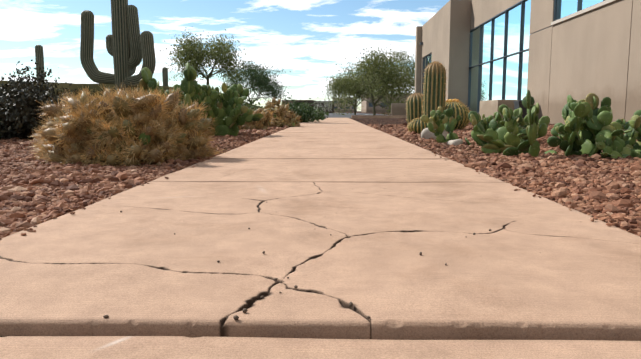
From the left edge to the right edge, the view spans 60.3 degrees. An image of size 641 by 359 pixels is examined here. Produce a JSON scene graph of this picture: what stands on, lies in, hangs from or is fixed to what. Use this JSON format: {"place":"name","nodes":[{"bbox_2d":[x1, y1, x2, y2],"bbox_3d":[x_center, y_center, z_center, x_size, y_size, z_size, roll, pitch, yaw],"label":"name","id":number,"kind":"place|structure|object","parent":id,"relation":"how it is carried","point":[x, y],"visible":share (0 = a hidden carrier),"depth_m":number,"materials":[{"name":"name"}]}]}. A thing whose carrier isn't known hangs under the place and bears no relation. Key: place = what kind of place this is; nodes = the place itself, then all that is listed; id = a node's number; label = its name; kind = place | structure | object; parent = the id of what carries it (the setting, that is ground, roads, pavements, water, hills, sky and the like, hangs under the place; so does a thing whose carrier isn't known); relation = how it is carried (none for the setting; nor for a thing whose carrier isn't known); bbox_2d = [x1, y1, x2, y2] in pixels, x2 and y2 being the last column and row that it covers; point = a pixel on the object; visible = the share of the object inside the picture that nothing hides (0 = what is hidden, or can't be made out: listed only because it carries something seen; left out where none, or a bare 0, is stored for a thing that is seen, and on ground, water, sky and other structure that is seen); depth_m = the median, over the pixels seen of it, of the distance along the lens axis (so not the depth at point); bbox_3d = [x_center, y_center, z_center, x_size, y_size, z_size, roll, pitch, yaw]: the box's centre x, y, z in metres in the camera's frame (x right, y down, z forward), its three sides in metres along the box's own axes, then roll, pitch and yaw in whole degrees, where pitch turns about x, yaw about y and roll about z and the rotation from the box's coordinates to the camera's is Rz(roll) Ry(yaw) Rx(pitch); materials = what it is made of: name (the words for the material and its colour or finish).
{"place":"outdoors","nodes":[
{"label":"outdoors","id":0,"kind":"place"},
{"bbox_2d":[0,80,263,109],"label":"hill terrain","id":1,"kind":"structure","parent":0,"point":[73,86],"depth_m":21.30,"materials":[{"name":"green plant"}]},
{"bbox_2d":[35,45,44,80],"bbox_3d":[-17.147,-6.964,33.755,0.465,2.507,0.488,0,7,1],"label":"saguaro","id":2,"kind":"object","parent":1,"relation":"on","point":[39,56],"visible":0.65,"depth_m":33.57,"materials":[{"name":"green plant"}]},
{"bbox_2d":[80,0,155,93],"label":"saguaro","id":3,"kind":"object","parent":1,"relation":"on","point":[129,47],"visible":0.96,"depth_m":17.59,"materials":[{"name":"green plant"}]},
{"bbox_2d":[162,67,167,85],"bbox_3d":[-11.146,-7.014,39.676,0.397,2.095,0.418,0,7,1],"label":"saguaro","id":4,"kind":"object","parent":1,"relation":"on","point":[165,75],"visible":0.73,"depth_m":39.48,"materials":[{"name":"green plant"}]},
{"bbox_2d":[160,27,250,85],"bbox_3d":[-5.763,-6.050,27.683,4.605,3.205,4.229,0,7,1],"label":"palo verde","id":5,"kind":"object","parent":1,"relation":"on","point":[192,52],"visible":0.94,"depth_m":27.05,"materials":[{"name":"green plant"}]},
{"bbox_2d":[219,55,290,103],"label":"mesquite","id":6,"kind":"object","parent":1,"relation":"on","point":[257,81],"visible":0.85,"depth_m":60.08,"materials":[{"name":"green plant"}]},
{"bbox_2d":[0,0,449,110],"label":"sky","id":7,"kind":"structure","parent":0,"point":[307,39],"materials":[{"name":"blue"}]},
{"bbox_2d":[0,111,564,339],"bbox_3d":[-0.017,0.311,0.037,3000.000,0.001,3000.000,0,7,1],"label":"gravel ground","id":8,"kind":"structure","parent":0,"point":[383,121],"depth_m":16.74,"materials":[{"name":"brown gravel"}]},
{"bbox_2d":[0,60,94,138],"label":"shrub","id":9,"kind":"object","parent":8,"relation":"on","point":[19,106],"visible":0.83,"depth_m":5.64,"materials":[{"name":"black plant"}]},
{"bbox_2d":[0,150,229,238],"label":"gravel pebbles","id":10,"kind":"object","parent":8,"relation":"on","point":[101,193],"visible":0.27,"depth_m":2.20,"materials":[{"name":"brown gravel"}]},
{"bbox_2d":[26,82,224,166],"bbox_3d":[-1.256,-0.288,3.366,1.184,0.545,0.913,0,7,1],"label":"dry shrub","id":11,"kind":"object","parent":8,"relation":"on","point":[107,127],"visible":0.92,"depth_m":3.12,"materials":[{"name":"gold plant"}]},
{"bbox_2d":[0,125,288,237],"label":"gravel pebbles","id":12,"kind":"object","parent":8,"relation":"on","point":[227,142],"visible":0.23,"depth_m":2.45,"materials":[{"name":"brown gravel"}]},
{"bbox_2d":[139,62,262,135],"bbox_3d":[-1.507,-0.923,6.675,1.259,0.892,1.753,-5,9,-35],"label":"prickly pear","id":13,"kind":"object","parent":8,"relation":"on","point":[228,110],"visible":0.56,"depth_m":6.49,"materials":[{"name":"green plant"}]},
{"bbox_2d":[238,107,273,129],"bbox_3d":[-1.106,-0.910,8.780,0.678,0.457,0.726,0,7,1],"label":"shrub","id":14,"kind":"object","parent":8,"relation":"on","point":[263,122],"visible":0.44,"depth_m":8.61,"materials":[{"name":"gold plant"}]},
{"bbox_2d":[242,98,277,125],"bbox_3d":[-1.507,-1.143,10.495,1.458,0.896,1.390,0,7,1],"label":"green shrub","id":15,"kind":"object","parent":8,"relation":"on","point":[253,100],"depth_m":10.47,"materials":[{"name":"green plant"}]},
{"bbox_2d":[255,97,301,127],"bbox_3d":[-0.837,-1.220,10.410,0.950,0.658,1.010,0,7,1],"label":"shrub","id":16,"kind":"object","parent":8,"relation":"on","point":[284,115],"visible":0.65,"depth_m":10.30,"materials":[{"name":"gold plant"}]},
{"bbox_2d":[282,100,313,104],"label":"wall","id":17,"kind":"structure","parent":8,"relation":"on","point":[285,101],"depth_m":178.33,"materials":[{"name":"grey paint"}]},
{"bbox_2d":[281,92,328,122],"bbox_3d":[-0.521,-1.811,14.672,1.485,1.030,1.408,0,7,1],"label":"green shrub","id":18,"kind":"object","parent":8,"relation":"on","point":[302,110],"visible":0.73,"depth_m":14.48,"materials":[{"name":"green plant"}]},
{"bbox_2d":[292,101,333,112],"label":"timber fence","id":19,"kind":"object","parent":8,"relation":"on","point":[322,104],"visible":0.4,"depth_m":79.31,"materials":[{"name":"grey wood"}]},
{"bbox_2d":[311,106,328,118],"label":"green shrub","id":20,"kind":"object","parent":8,"relation":"on","point":[322,113],"visible":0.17,"depth_m":19.61,"materials":[{"name":"green plant"}]},
{"bbox_2d":[0,182,640,340],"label":"sidewalk slab","id":21,"kind":"structure","parent":8,"relation":"on","point":[136,266],"depth_m":1.04,"materials":[{"name":"concrete"}]},
{"bbox_2d":[27,167,580,319],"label":"pebbles","id":22,"kind":"object","parent":21,"relation":"on","point":[236,317],"visible":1,"depth_m":0.86,"materials":[{"name":"brown stone"}]},
{"bbox_2d":[333,98,356,111],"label":"building","id":23,"kind":"structure","parent":8,"relation":"on","point":[350,108],"depth_m":227.92,"materials":[{"name":"paint"}]},
{"bbox_2d":[321,69,390,114],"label":"palo verde","id":24,"kind":"object","parent":8,"relation":"on","point":[340,82],"visible":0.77,"depth_m":42.70,"materials":[{"name":"green plant"}]},
{"bbox_2d":[328,44,414,114],"bbox_3d":[3.953,-6.419,38.573,6.238,5.772,7.025,-6,9,-42],"label":"palo verde","id":25,"kind":"object","parent":8,"relation":"on","point":[377,63],"visible":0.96,"depth_m":37.32,"materials":[{"name":"green plant"}]},
{"bbox_2d":[351,115,406,117],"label":"curb","id":26,"kind":"structure","parent":8,"relation":"on","point":[378,116],"depth_m":24.25,"materials":[{"name":"concrete"}]},
{"bbox_2d":[348,47,414,111],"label":"palo verde","id":27,"kind":"object","parent":8,"relation":"on","point":[412,85],"visible":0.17,"depth_m":57.69,"materials":[{"name":"green plant"}]},
{"bbox_2d":[361,93,412,112],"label":"building","id":28,"kind":"structure","parent":8,"relation":"on","point":[367,107],"depth_m":118.79,"materials":[{"name":"paint"}]},
{"bbox_2d":[391,103,406,114],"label":"wall","id":29,"kind":"structure","parent":8,"relation":"on","point":[398,108],"depth_m":35.82,"materials":[{"name":"paint"}]},
{"bbox_2d":[405,92,422,126],"bbox_3d":[1.752,-1.226,10.057,0.440,0.732,0.442,0,7,1],"label":"barrel cactus","id":30,"kind":"object","parent":8,"relation":"on","point":[414,104],"depth_m":9.92,"materials":[{"name":"green plant"}]},
{"bbox_2d":[406,117,428,133],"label":"barrel cactus","id":31,"kind":"object","parent":8,"relation":"on","point":[417,125],"visible":0.56,"depth_m":6.95,"materials":[{"name":"green plant"}]},
{"bbox_2d":[421,61,447,123],"bbox_3d":[1.760,-1.254,8.545,0.414,1.155,0.416,0,7,1],"label":"barrel cactus","id":32,"kind":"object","parent":8,"relation":"on","point":[434,89],"depth_m":8.41,"materials":[{"name":"green plant"}]},
{"bbox_2d":[445,99,471,129],"bbox_3d":[2.094,-1.008,8.786,0.673,0.561,0.674,0,7,1],"label":"golden barrel cactus","id":33,"kind":"object","parent":8,"relation":"on","point":[461,109],"visible":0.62,"depth_m":8.60,"materials":[{"name":"green plant"}]},
{"bbox_2d":[421,104,549,144],"bbox_3d":[1.521,-0.484,5.126,1.172,0.420,0.789,2,7,12],"label":"prickly pear","id":34,"kind":"object","parent":8,"relation":"on","point":[437,119],"visible":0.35,"depth_m":5.12,"materials":[{"name":"green plant"}]},
{"bbox_2d":[366,123,640,236],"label":"gravel pebbles","id":35,"kind":"object","parent":8,"relation":"on","point":[402,133],"visible":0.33,"depth_m":2.77,"materials":[{"name":"brown gravel"}]},
{"bbox_2d":[421,128,447,139],"bbox_3d":[1.235,-0.495,5.965,0.320,0.150,0.224,0,7,1],"label":"pale boulder","id":36,"kind":"object","parent":35,"relation":"on","point":[426,133],"visible":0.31,"depth_m":5.89,"materials":[{"name":"white stone"}]},
{"bbox_2d":[447,139,462,145],"bbox_3d":[1.191,-0.323,4.883,0.138,0.070,0.126,0,7,1],"label":"rock","id":37,"kind":"object","parent":35,"relation":"on","point":[455,142],"visible":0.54,"depth_m":4.84,"materials":[{"name":"white stone"}]},
{"bbox_2d":[426,149,640,235],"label":"gravel pebbles","id":38,"kind":"object","parent":35,"relation":"on","point":[558,193],"visible":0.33,"depth_m":2.31,"materials":[{"name":"brown gravel"}]},
{"bbox_2d":[468,90,632,156],"bbox_3d":[1.510,-0.355,3.723,0.924,0.497,0.670,0,7,1],"label":"prickly pear","id":39,"kind":"object","parent":8,"relation":"on","point":[491,140],"visible":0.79,"depth_m":3.71,"materials":[{"name":"green plant"}]},
{"bbox_2d":[547,109,640,154],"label":"prickly pear","id":40,"kind":"object","parent":8,"relation":"on","point":[602,120],"visible":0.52,"depth_m":3.64,"materials":[{"name":"green plant"}]},
{"bbox_2d":[595,110,640,164],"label":"prickly pear","id":41,"kind":"object","parent":8,"relation":"on","point":[631,147],"visible":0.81,"depth_m":3.57,"materials":[{"name":"green plant"}]},
{"bbox_2d":[0,336,640,358],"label":"sidewalk slab","id":42,"kind":"structure","parent":0,"point":[98,347],"depth_m":0.71,"materials":[{"name":"concrete"}]},
{"bbox_2d":[151,159,505,182],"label":"sidewalk slab","id":43,"kind":"structure","parent":0,"point":[331,170],"depth_m":2.69,"materials":[{"name":"concrete"}]},
{"bbox_2d":[210,148,448,158],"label":"sidewalk slab","id":44,"kind":"structure","parent":0,"point":[293,153],"depth_m":3.75,"materials":[{"name":"concrete"}]},
{"bbox_2d":[238,118,422,148],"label":"sidewalk","id":45,"kind":"structure","parent":0,"point":[338,133],"depth_m":5.92,"materials":[{"name":"concrete"}]},
{"bbox_2d":[324,113,382,117],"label":"parking lot road","id":46,"kind":"structure","parent":0,"point":[336,115],"depth_m":49.24,"materials":[{"name":"grey asphalt"}]},
{"bbox_2d":[479,100,517,119],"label":"low wall","id":47,"kind":"structure","parent":0,"point":[488,108],"depth_m":16.58,"materials":[{"name":"paint"}]},
{"bbox_2d":[513,100,534,117],"bbox_3d":[5.450,-1.802,14.824,0.420,0.657,0.420,0,7,1],"label":"trash bin","id":48,"kind":"object","parent":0,"point":[517,104],"visible":0.38,"depth_m":14.64,"materials":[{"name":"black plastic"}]},
{"bbox_2d":[415,0,640,123],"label":"building walls","id":49,"kind":"structure","parent":0,"point":[597,51],"depth_m":13.29,"materials":[{"name":"beige paint"}]},
{"bbox_2d":[420,0,604,112],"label":"building frames","id":50,"kind":"structure","parent":49,"relation":"in","point":[556,7],"depth_m":20.73,"materials":[{"name":"black metal"}]},
{"bbox_2d":[424,0,602,111],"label":"window glass","id":51,"kind":"object","parent":50,"relation":"in","point":[567,7],"visible":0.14,"depth_m":20.87,"materials":[{"name":"blue glass"}]},
{"bbox_2d":[551,0,616,25],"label":"window sill","id":52,"kind":"structure","parent":49,"relation":"attached to","point":[593,7],"depth_m":11.93,"materials":[{"name":"beige concrete"}]}
]}

